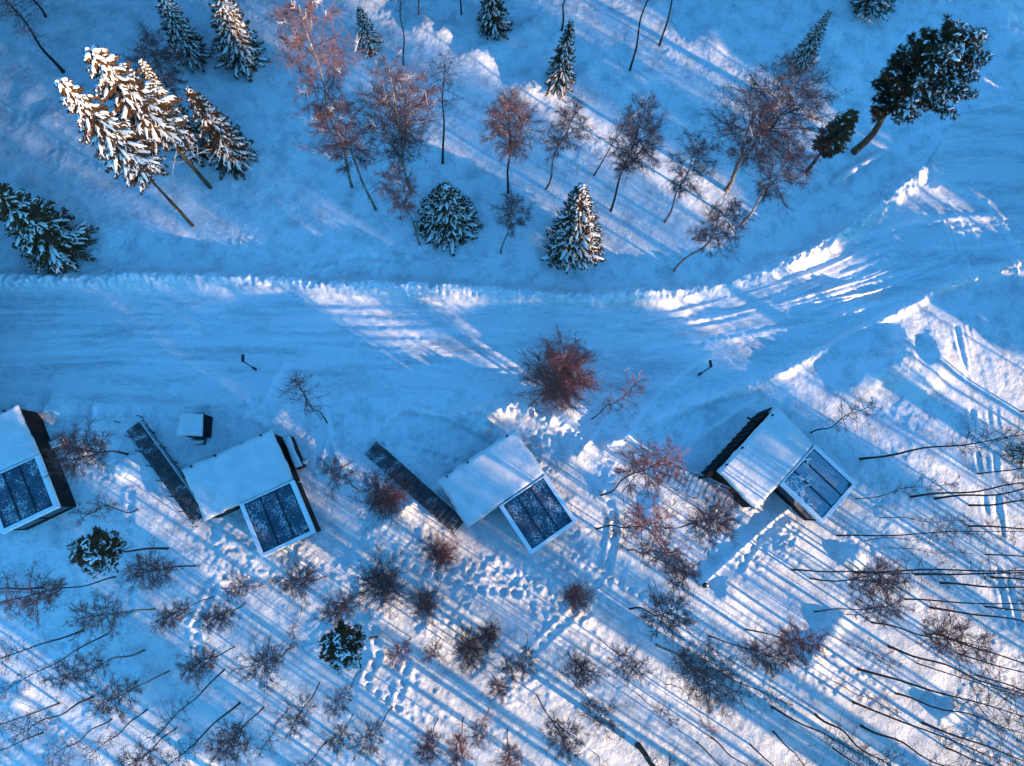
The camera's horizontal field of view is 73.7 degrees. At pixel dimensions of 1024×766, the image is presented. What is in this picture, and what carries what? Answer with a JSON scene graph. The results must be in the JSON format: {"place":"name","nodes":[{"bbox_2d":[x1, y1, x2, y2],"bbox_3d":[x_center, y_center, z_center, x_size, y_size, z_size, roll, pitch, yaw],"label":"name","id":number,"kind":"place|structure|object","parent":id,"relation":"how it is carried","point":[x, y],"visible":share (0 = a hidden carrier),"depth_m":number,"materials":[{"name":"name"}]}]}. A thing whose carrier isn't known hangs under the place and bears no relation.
{"place":"outdoors","nodes":[
{"label":"outdoors","id":0,"kind":"place"},
{"bbox_2d":[0,0,1023,765],"bbox_3d":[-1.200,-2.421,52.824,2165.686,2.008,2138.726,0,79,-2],"label":"snow ground","id":1,"kind":"structure","parent":0,"point":[930,368],"depth_m":52.57,"materials":[{"name":"white snow"}]},
{"bbox_2d":[0,0,64,73],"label":"slender tree","id":2,"kind":"object","parent":1,"relation":"on","point":[59,67],"visible":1,"depth_m":50.91,"materials":[{"name":"brown plant"}]},
{"bbox_2d":[0,404,76,533],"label":"glass roof cabin","id":3,"kind":"object","parent":1,"relation":"on","point":[30,497],"visible":0.96,"depth_m":47.85,"materials":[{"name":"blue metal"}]},
{"bbox_2d":[5,696,93,756],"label":"slender tree","id":4,"kind":"object","parent":1,"relation":"on","point":[38,721],"visible":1,"depth_m":40.98,"materials":[{"name":"brown plant"}]},
{"bbox_2d":[0,181,99,276],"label":"spruce tree","id":5,"kind":"object","parent":1,"relation":"on","point":[42,233],"visible":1,"depth_m":50.18,"materials":[{"name":"green plant"}]},
{"bbox_2d":[0,559,115,633],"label":"birch tree","id":6,"kind":"object","parent":1,"relation":"on","point":[34,601],"visible":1,"depth_m":39.80,"materials":[{"name":"brown plant"}]},
{"bbox_2d":[42,417,128,493],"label":"birch tree","id":7,"kind":"object","parent":1,"relation":"on","point":[77,450],"visible":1,"depth_m":44.42,"materials":[{"name":"brown plant"}]},
{"bbox_2d":[37,636,144,704],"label":"birch tree","id":8,"kind":"object","parent":1,"relation":"on","point":[79,672],"visible":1,"depth_m":40.28,"materials":[{"name":"brown plant"}]},
{"bbox_2d":[60,586,155,645],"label":"birch tree","id":9,"kind":"object","parent":1,"relation":"on","point":[103,614],"visible":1,"depth_m":41.29,"materials":[{"name":"brown plant"}]},
{"bbox_2d":[65,525,168,578],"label":"pine tree","id":10,"kind":"object","parent":1,"relation":"on","point":[98,550],"visible":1,"depth_m":40.10,"materials":[{"name":"green plant"}]},
{"bbox_2d":[54,77,193,226],"bbox_3d":[-24.864,-14.407,46.014,3.702,19.244,4.065,15,77,0],"label":"spruce tree","id":11,"kind":"object","parent":1,"relation":"on","point":[128,157],"visible":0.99,"depth_m":41.94,"materials":[{"name":"white wood"}]},
{"bbox_2d":[78,668,169,731],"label":"birch tree","id":12,"kind":"object","parent":1,"relation":"on","point":[130,688],"visible":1,"depth_m":40.82,"materials":[{"name":"brown plant"}]},
{"bbox_2d":[108,726,176,765],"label":"birch tree","id":13,"kind":"object","parent":1,"relation":"on","point":[140,747],"visible":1,"depth_m":41.79,"materials":[{"name":"brown plant"}]},
{"bbox_2d":[83,44,212,189],"bbox_3d":[-23.967,-17.210,47.179,5.083,17.966,4.629,-42,83,-8],"label":"spruce tree","id":14,"kind":"object","parent":1,"relation":"on","point":[150,114],"visible":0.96,"depth_m":43.04,"materials":[{"name":"white wood"}]},
{"bbox_2d":[114,534,196,599],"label":"birch tree","id":15,"kind":"object","parent":1,"relation":"on","point":[142,570],"visible":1,"depth_m":42.86,"materials":[{"name":"brown plant"}]},
{"bbox_2d":[112,415,202,527],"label":"wooden ramp","id":16,"kind":"structure","parent":1,"relation":"on","point":[154,451],"depth_m":50.25,"materials":[{"name":"wood"}]},
{"bbox_2d":[115,19,208,106],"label":"birch tree","id":17,"kind":"object","parent":1,"relation":"on","point":[168,54],"visible":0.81,"depth_m":51.16,"materials":[{"name":"brown plant"}]},
{"bbox_2d":[137,58,207,166],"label":"spruce tree","id":18,"kind":"object","parent":1,"relation":"on","point":[148,74],"visible":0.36,"depth_m":52.51,"materials":[{"name":"white wood"}]},
{"bbox_2d":[148,594,213,638],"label":"birch tree","id":19,"kind":"object","parent":1,"relation":"on","point":[164,619],"visible":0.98,"depth_m":42.66,"materials":[{"name":"brown plant"}]},
{"bbox_2d":[154,0,214,73],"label":"spruce tree","id":20,"kind":"object","parent":1,"relation":"on","point":[176,27],"visible":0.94,"depth_m":54.05,"materials":[{"name":"green plant"}]},
{"bbox_2d":[145,669,224,746],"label":"slender tree","id":21,"kind":"object","parent":1,"relation":"on","point":[172,717],"visible":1,"depth_m":38.98,"materials":[{"name":"brown plant"}]},
{"bbox_2d":[176,412,212,444],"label":"storage shed","id":22,"kind":"structure","parent":1,"relation":"on","point":[196,428],"depth_m":49.58,"materials":[{"name":"white metal"}]},
{"bbox_2d":[155,702,240,765],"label":"slender tree","id":23,"kind":"object","parent":1,"relation":"on","point":[198,738],"visible":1,"depth_m":38.79,"materials":[{"name":"brown plant"}]},
{"bbox_2d":[171,636,234,696],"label":"birch tree","id":24,"kind":"object","parent":1,"relation":"on","point":[192,668],"visible":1,"depth_m":42.44,"materials":[{"name":"brown plant"}]},
{"bbox_2d":[191,596,245,638],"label":"birch tree","id":25,"kind":"object","parent":1,"relation":"on","point":[203,615],"visible":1,"depth_m":43.51,"materials":[{"name":"brown plant"}]},
{"bbox_2d":[184,86,259,180],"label":"spruce tree","id":26,"kind":"object","parent":1,"relation":"on","point":[229,151],"visible":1,"depth_m":51.88,"materials":[{"name":"green wood"}]},
{"bbox_2d":[204,706,264,765],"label":"birch tree","id":27,"kind":"object","parent":1,"relation":"on","point":[227,739],"visible":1,"depth_m":40.74,"materials":[{"name":"brown plant"}]},
{"bbox_2d":[208,0,272,82],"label":"spruce tree","id":28,"kind":"object","parent":1,"relation":"on","point":[236,45],"visible":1,"depth_m":54.41,"materials":[{"name":"green wood"}]},
{"bbox_2d":[220,558,263,607],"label":"birch tree","id":29,"kind":"object","parent":1,"relation":"on","point":[243,586],"visible":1,"depth_m":44.49,"materials":[{"name":"brown plant"}]},
{"bbox_2d":[182,429,320,557],"bbox_3d":[-18.538,8.520,49.291,6.766,3.750,8.057,-25,81,-7],"label":"glass roof cabin","id":30,"kind":"object","parent":1,"relation":"on","point":[256,479],"visible":0.98,"depth_m":48.02,"materials":[{"name":"white metal"}]},
{"bbox_2d":[224,629,294,711],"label":"birch tree","id":31,"kind":"object","parent":1,"relation":"on","point":[263,658],"visible":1,"depth_m":42.30,"materials":[{"name":"brown plant"}]},
{"bbox_2d":[261,547,326,614],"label":"birch tree","id":32,"kind":"object","parent":1,"relation":"on","point":[309,572],"visible":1,"depth_m":42.10,"materials":[{"name":"brown plant"}]},
{"bbox_2d":[271,682,319,742],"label":"birch tree","id":33,"kind":"object","parent":1,"relation":"on","point":[288,718],"visible":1,"depth_m":41.28,"materials":[{"name":"brown plant"}]},
{"bbox_2d":[276,371,331,422],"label":"birch sapling","id":34,"kind":"object","parent":1,"relation":"on","point":[304,391],"visible":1,"depth_m":43.40,"materials":[{"name":"brown plant"}]},
{"bbox_2d":[264,0,365,187],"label":"birch tree","id":35,"kind":"object","parent":1,"relation":"on","point":[308,9],"visible":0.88,"depth_m":39.58,"materials":[{"name":"brown plant"}]},
{"bbox_2d":[287,85,384,210],"bbox_3d":[-11.608,-15.241,48.363,6.345,15.529,5.713,-7,79,-4],"label":"birch tree","id":36,"kind":"object","parent":1,"relation":"on","point":[344,142],"visible":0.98,"depth_m":43.63,"materials":[{"name":"brown plant"}]},
{"bbox_2d":[308,454,366,501],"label":"birch tree","id":37,"kind":"object","parent":1,"relation":"on","point":[334,475],"visible":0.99,"depth_m":44.63,"materials":[{"name":"brown plant"}]},
{"bbox_2d":[320,714,356,761],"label":"birch tree","id":38,"kind":"object","parent":1,"relation":"on","point":[340,738],"visible":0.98,"depth_m":42.47,"materials":[{"name":"brown plant"}]},
{"bbox_2d":[312,581,365,633],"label":"birch tree","id":39,"kind":"object","parent":1,"relation":"on","point":[337,611],"visible":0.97,"depth_m":42.24,"materials":[{"name":"brown plant"}]},
{"bbox_2d":[322,671,360,721],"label":"birch tree","id":40,"kind":"object","parent":1,"relation":"on","point":[336,701],"visible":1,"depth_m":40.38,"materials":[{"name":"brown plant"}]},
{"bbox_2d":[316,618,378,674],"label":"pine tree","id":41,"kind":"object","parent":1,"relation":"on","point":[343,643],"visible":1,"depth_m":39.65,"materials":[{"name":"green plant"}]},
{"bbox_2d":[355,5,383,58],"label":"spruce tree","id":42,"kind":"object","parent":1,"relation":"on","point":[368,40],"visible":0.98,"depth_m":55.99,"materials":[{"name":"green plant"}]},
{"bbox_2d":[347,706,397,763],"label":"birch tree","id":43,"kind":"object","parent":1,"relation":"on","point":[369,746],"visible":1,"depth_m":40.14,"materials":[{"name":"brown plant"}]},
{"bbox_2d":[342,466,423,535],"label":"birch tree","id":44,"kind":"object","parent":1,"relation":"on","point":[383,504],"visible":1,"depth_m":46.94,"materials":[{"name":"brown plant"}]},
{"bbox_2d":[348,542,420,621],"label":"birch tree","id":45,"kind":"object","parent":1,"relation":"on","point":[381,578],"visible":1,"depth_m":43.86,"materials":[{"name":"brown plant"}]},
{"bbox_2d":[341,46,447,193],"bbox_3d":[-7.819,-17.348,48.173,7.048,17.164,6.663,6,79,-1],"label":"birch tree","id":46,"kind":"object","parent":1,"relation":"on","point":[405,125],"visible":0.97,"depth_m":44.47,"materials":[{"name":"brown plant"}]},
{"bbox_2d":[371,158,422,244],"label":"birch tree","id":47,"kind":"object","parent":1,"relation":"on","point":[396,200],"visible":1,"depth_m":44.86,"materials":[{"name":"brown plant"}]},
{"bbox_2d":[380,628,413,671],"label":"birch tree","id":48,"kind":"object","parent":1,"relation":"on","point":[391,655],"visible":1,"depth_m":43.41,"materials":[{"name":"brown plant"}]},
{"bbox_2d":[354,437,462,535],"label":"wooden ramp","id":49,"kind":"structure","parent":1,"relation":"on","point":[377,455],"depth_m":50.74,"materials":[{"name":"wood"}]},
{"bbox_2d":[398,581,453,627],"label":"birch tree","id":50,"kind":"object","parent":1,"relation":"on","point":[423,600],"visible":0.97,"depth_m":45.09,"materials":[{"name":"brown plant"}]},
{"bbox_2d":[412,718,445,765],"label":"birch tree","id":51,"kind":"object","parent":1,"relation":"on","point":[428,747],"visible":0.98,"depth_m":41.99,"materials":[{"name":"brown plant"}]},
{"bbox_2d":[416,45,464,163],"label":"slender tree","id":52,"kind":"object","parent":1,"relation":"on","point":[442,90],"visible":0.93,"depth_m":45.87,"materials":[{"name":"brown plant"}]},
{"bbox_2d":[416,527,467,581],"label":"birch tree","id":53,"kind":"object","parent":1,"relation":"on","point":[441,553],"visible":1,"depth_m":47.68,"materials":[{"name":"brown plant"}]},
{"bbox_2d":[414,181,484,256],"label":"spruce tree","id":54,"kind":"object","parent":1,"relation":"on","point":[447,219],"visible":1,"depth_m":52.72,"materials":[{"name":"green plant"}]},
{"bbox_2d":[434,717,478,765],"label":"birch tree","id":55,"kind":"object","parent":1,"relation":"on","point":[455,759],"visible":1,"depth_m":41.24,"materials":[{"name":"brown plant"}]},
{"bbox_2d":[439,614,502,680],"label":"birch tree","id":56,"kind":"object","parent":1,"relation":"on","point":[467,649],"visible":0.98,"depth_m":43.81,"materials":[{"name":"brown plant"}]},
{"bbox_2d":[456,707,496,750],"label":"birch tree","id":57,"kind":"object","parent":1,"relation":"on","point":[477,734],"visible":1,"depth_m":42.40,"materials":[{"name":"brown plant"}]},
{"bbox_2d":[476,0,514,41],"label":"spruce tree","id":58,"kind":"object","parent":1,"relation":"on","point":[491,18],"visible":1,"depth_m":57.17,"materials":[{"name":"green plant"}]},
{"bbox_2d":[437,429,577,553],"bbox_3d":[-0.395,8.683,50.015,6.831,3.750,8.041,-33,82,-8],"label":"glass roof cabin","id":59,"kind":"object","parent":1,"relation":"on","point":[537,513],"visible":1,"depth_m":48.72,"materials":[{"name":"white metal"}]},
{"bbox_2d":[487,188,535,253],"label":"birch tree","id":60,"kind":"object","parent":1,"relation":"on","point":[510,227],"visible":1,"depth_m":47.79,"materials":[{"name":"brown plant"}]},
{"bbox_2d":[477,85,551,193],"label":"birch tree","id":61,"kind":"object","parent":1,"relation":"on","point":[500,130],"visible":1,"depth_m":46.33,"materials":[{"name":"brown plant"}]},
{"bbox_2d":[505,324,609,419],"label":"birch tree","id":62,"kind":"object","parent":1,"relation":"on","point":[560,371],"visible":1,"depth_m":48.39,"materials":[{"name":"brown plant"}]},
{"bbox_2d":[544,19,576,100],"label":"spruce tree","id":63,"kind":"object","parent":1,"relation":"on","point":[560,74],"visible":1,"depth_m":54.72,"materials":[{"name":"green wood"}]},
{"bbox_2d":[535,695,591,765],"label":"birch tree","id":64,"kind":"object","parent":1,"relation":"on","point":[569,749],"visible":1,"depth_m":38.15,"materials":[{"name":"brown plant"}]},
{"bbox_2d":[535,90,603,189],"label":"birch tree","id":65,"kind":"object","parent":1,"relation":"on","point":[567,120],"visible":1,"depth_m":46.74,"materials":[{"name":"brown plant"}]},
{"bbox_2d":[539,183,605,274],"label":"spruce tree","id":66,"kind":"object","parent":1,"relation":"on","point":[574,236],"visible":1,"depth_m":51.49,"materials":[{"name":"green wood"}]},
{"bbox_2d":[553,576,599,620],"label":"birch tree","id":67,"kind":"object","parent":1,"relation":"on","point":[574,594],"visible":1,"depth_m":46.11,"materials":[{"name":"brown plant"}]},
{"bbox_2d":[553,640,609,693],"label":"birch tree","id":68,"kind":"object","parent":1,"relation":"on","point":[583,668],"visible":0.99,"depth_m":43.07,"materials":[{"name":"brown plant"}]},
{"bbox_2d":[570,680,628,743],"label":"birch tree","id":69,"kind":"object","parent":1,"relation":"on","point":[602,721],"visible":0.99,"depth_m":39.72,"materials":[{"name":"brown plant"}]},
{"bbox_2d":[591,368,649,418],"bbox_3d":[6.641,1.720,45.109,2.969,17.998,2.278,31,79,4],"label":"birch sapling","id":70,"kind":"object","parent":1,"relation":"on","point":[619,403],"visible":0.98,"depth_m":40.74,"materials":[{"name":"brown plant"}]},
{"bbox_2d":[599,638,657,687],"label":"birch tree","id":71,"kind":"object","parent":1,"relation":"on","point":[630,658],"visible":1,"depth_m":39.67,"materials":[{"name":"brown plant"}]},
{"bbox_2d":[594,88,671,211],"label":"birch tree","id":72,"kind":"object","parent":1,"relation":"on","point":[631,133],"visible":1,"depth_m":45.54,"materials":[{"name":"brown plant"}]},
{"bbox_2d":[595,490,692,581],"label":"birch tree","id":73,"kind":"object","parent":1,"relation":"on","point":[646,521],"visible":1,"depth_m":36.20,"materials":[{"name":"brown plant"}]},
{"bbox_2d":[600,431,690,513],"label":"birch tree","id":74,"kind":"object","parent":1,"relation":"on","point":[657,464],"visible":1,"depth_m":34.83,"materials":[{"name":"brown plant"}]},
{"bbox_2d":[624,520,694,576],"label":"birch tree","id":75,"kind":"object","parent":1,"relation":"on","point":[672,555],"visible":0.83,"depth_m":40.56,"materials":[{"name":"brown plant"}]},
{"bbox_2d":[629,578,711,653],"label":"birch tree","id":76,"kind":"object","parent":1,"relation":"on","point":[670,625],"visible":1,"depth_m":41.06,"materials":[{"name":"brown plant"}]},
{"bbox_2d":[607,440,738,514],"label":"wooden ramp","id":77,"kind":"structure","parent":1,"relation":"on","point":[709,485],"depth_m":51.69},
{"bbox_2d":[653,543,701,596],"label":"birch tree","id":78,"kind":"object","parent":1,"relation":"on","point":[680,571],"visible":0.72,"depth_m":43.28,"materials":[{"name":"brown plant"}]},
{"bbox_2d":[664,126,722,222],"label":"birch tree","id":79,"kind":"object","parent":1,"relation":"on","point":[675,183],"visible":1,"depth_m":47.11,"materials":[{"name":"brown plant"}]},
{"bbox_2d":[664,483,743,559],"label":"birch tree","id":80,"kind":"object","parent":1,"relation":"on","point":[720,525],"visible":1,"depth_m":40.79,"materials":[{"name":"brown plant"}]},
{"bbox_2d":[655,625,754,726],"bbox_3d":[11.167,17.297,42.001,4.403,17.530,4.647,43,80,6],"label":"birch tree","id":81,"kind":"object","parent":1,"relation":"on","point":[694,656],"visible":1,"depth_m":38.23,"materials":[{"name":"brown plant"}]},
{"bbox_2d":[673,189,755,272],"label":"birch tree","id":82,"kind":"object","parent":1,"relation":"on","point":[733,209],"visible":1,"depth_m":45.61,"materials":[{"name":"brown plant"}]},
{"bbox_2d":[709,620,802,688],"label":"birch tree","id":83,"kind":"object","parent":1,"relation":"on","point":[754,648],"visible":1,"depth_m":40.19,"materials":[{"name":"brown plant"}]},
{"bbox_2d":[692,50,853,191],"bbox_3d":[17.765,-18.087,49.922,9.907,15.967,9.402,18,79,1],"label":"birch tree","id":84,"kind":"object","parent":1,"relation":"on","point":[753,126],"visible":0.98,"depth_m":46.45,"materials":[{"name":"brown plant"}]},
{"bbox_2d":[698,407,856,523],"bbox_3d":[19.437,7.066,51.158,8.964,3.750,7.503,45,80,6],"label":"glass roof cabin","id":85,"kind":"object","parent":1,"relation":"on","point":[759,458],"visible":0.99,"depth_m":49.94,"materials":[{"name":"white metal"}]},
{"bbox_2d":[742,129,822,224],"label":"birch tree","id":86,"kind":"object","parent":1,"relation":"on","point":[778,193],"visible":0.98,"depth_m":47.70,"materials":[{"name":"brown plant"}]},
{"bbox_2d":[744,612,829,680],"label":"birch tree","id":87,"kind":"object","parent":1,"relation":"on","point":[798,640],"visible":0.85,"depth_m":41.96,"materials":[{"name":"brown plant"}]},
{"bbox_2d":[789,9,830,73],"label":"spruce tree","id":88,"kind":"object","parent":1,"relation":"on","point":[813,39],"visible":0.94,"depth_m":56.55,"materials":[{"name":"green plant"}]},
{"bbox_2d":[771,706,875,765],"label":"slender tree","id":89,"kind":"object","parent":1,"relation":"on","point":[825,738],"visible":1,"depth_m":40.43,"materials":[{"name":"brown plant"}]},
{"bbox_2d":[803,108,859,172],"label":"spruce tree","id":90,"kind":"object","parent":1,"relation":"on","point":[836,137],"visible":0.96,"depth_m":51.44,"materials":[{"name":"green plant"}]},
{"bbox_2d":[810,385,882,435],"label":"birch sapling","id":91,"kind":"object","parent":1,"relation":"on","point":[851,409],"visible":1,"depth_m":46.60,"materials":[{"name":"brown plant"}]},
{"bbox_2d":[813,584,909,629],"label":"birch tree","id":92,"kind":"object","parent":1,"relation":"on","point":[893,610],"visible":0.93,"depth_m":42.72,"materials":[{"name":"brown plant"}]},
{"bbox_2d":[810,544,917,610],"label":"birch tree","id":93,"kind":"object","parent":1,"relation":"on","point":[886,588],"visible":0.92,"depth_m":42.80,"materials":[{"name":"brown plant"}]},
{"bbox_2d":[850,0,896,22],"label":"spruce tree","id":94,"kind":"object","parent":1,"relation":"on","point":[875,8],"visible":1,"depth_m":59.88,"materials":[{"name":"green plant"}]},
{"bbox_2d":[791,547,963,601],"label":"slender tree","id":95,"kind":"object","parent":1,"relation":"on","point":[907,573],"visible":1,"depth_m":37.30,"materials":[{"name":"brown plant"}]},
{"bbox_2d":[851,12,995,154],"bbox_3d":[29.214,-21.364,51.214,6.965,15.470,7.316,0,79,-2],"label":"pine tree","id":96,"kind":"object","parent":1,"relation":"on","point":[928,71],"visible":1,"depth_m":46.71,"materials":[{"name":"green plant"}]},
{"bbox_2d":[836,510,1023,551],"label":"slender tree","id":97,"kind":"object","parent":1,"relation":"on","point":[971,531],"visible":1,"depth_m":37.62,"materials":[{"name":"brown plant"}]},
{"bbox_2d":[852,701,1017,765],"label":"slender tree","id":98,"kind":"object","parent":1,"relation":"on","point":[899,720],"visible":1,"depth_m":38.70,"materials":[{"name":"brown plant"}]},
{"bbox_2d":[871,596,999,679],"bbox_3d":[26.808,16.032,44.990,3.989,13.229,4.936,-23,81,-6],"label":"birch tree","id":99,"kind":"object","parent":1,"relation":"on","point":[940,631],"visible":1,"depth_m":41.46,"materials":[{"name":"brown plant"}]},
{"bbox_2d":[855,545,1023,601],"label":"slender tree","id":100,"kind":"object","parent":1,"relation":"on","point":[993,570],"visible":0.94,"depth_m":37.33,"materials":[{"name":"brown plant"}]},
{"bbox_2d":[857,668,1023,747],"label":"slender tree","id":101,"kind":"object","parent":1,"relation":"on","point":[925,688],"visible":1,"depth_m":37.96,"materials":[{"name":"brown plant"}]},
{"bbox_2d":[859,414,1023,473],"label":"slender tree","id":102,"kind":"object","parent":1,"relation":"on","point":[950,445],"visible":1,"depth_m":40.08,"materials":[{"name":"brown plant"}]},
{"bbox_2d":[887,645,1023,722],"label":"slender tree","id":103,"kind":"object","parent":1,"relation":"on","point":[965,675],"visible":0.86,"depth_m":40.24,"materials":[{"name":"brown plant"}]},
{"bbox_2d":[0,101,1023,405],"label":"road","id":104,"kind":"structure","parent":0,"point":[954,211],"depth_m":53.72,"materials":[{"name":"white snow"}]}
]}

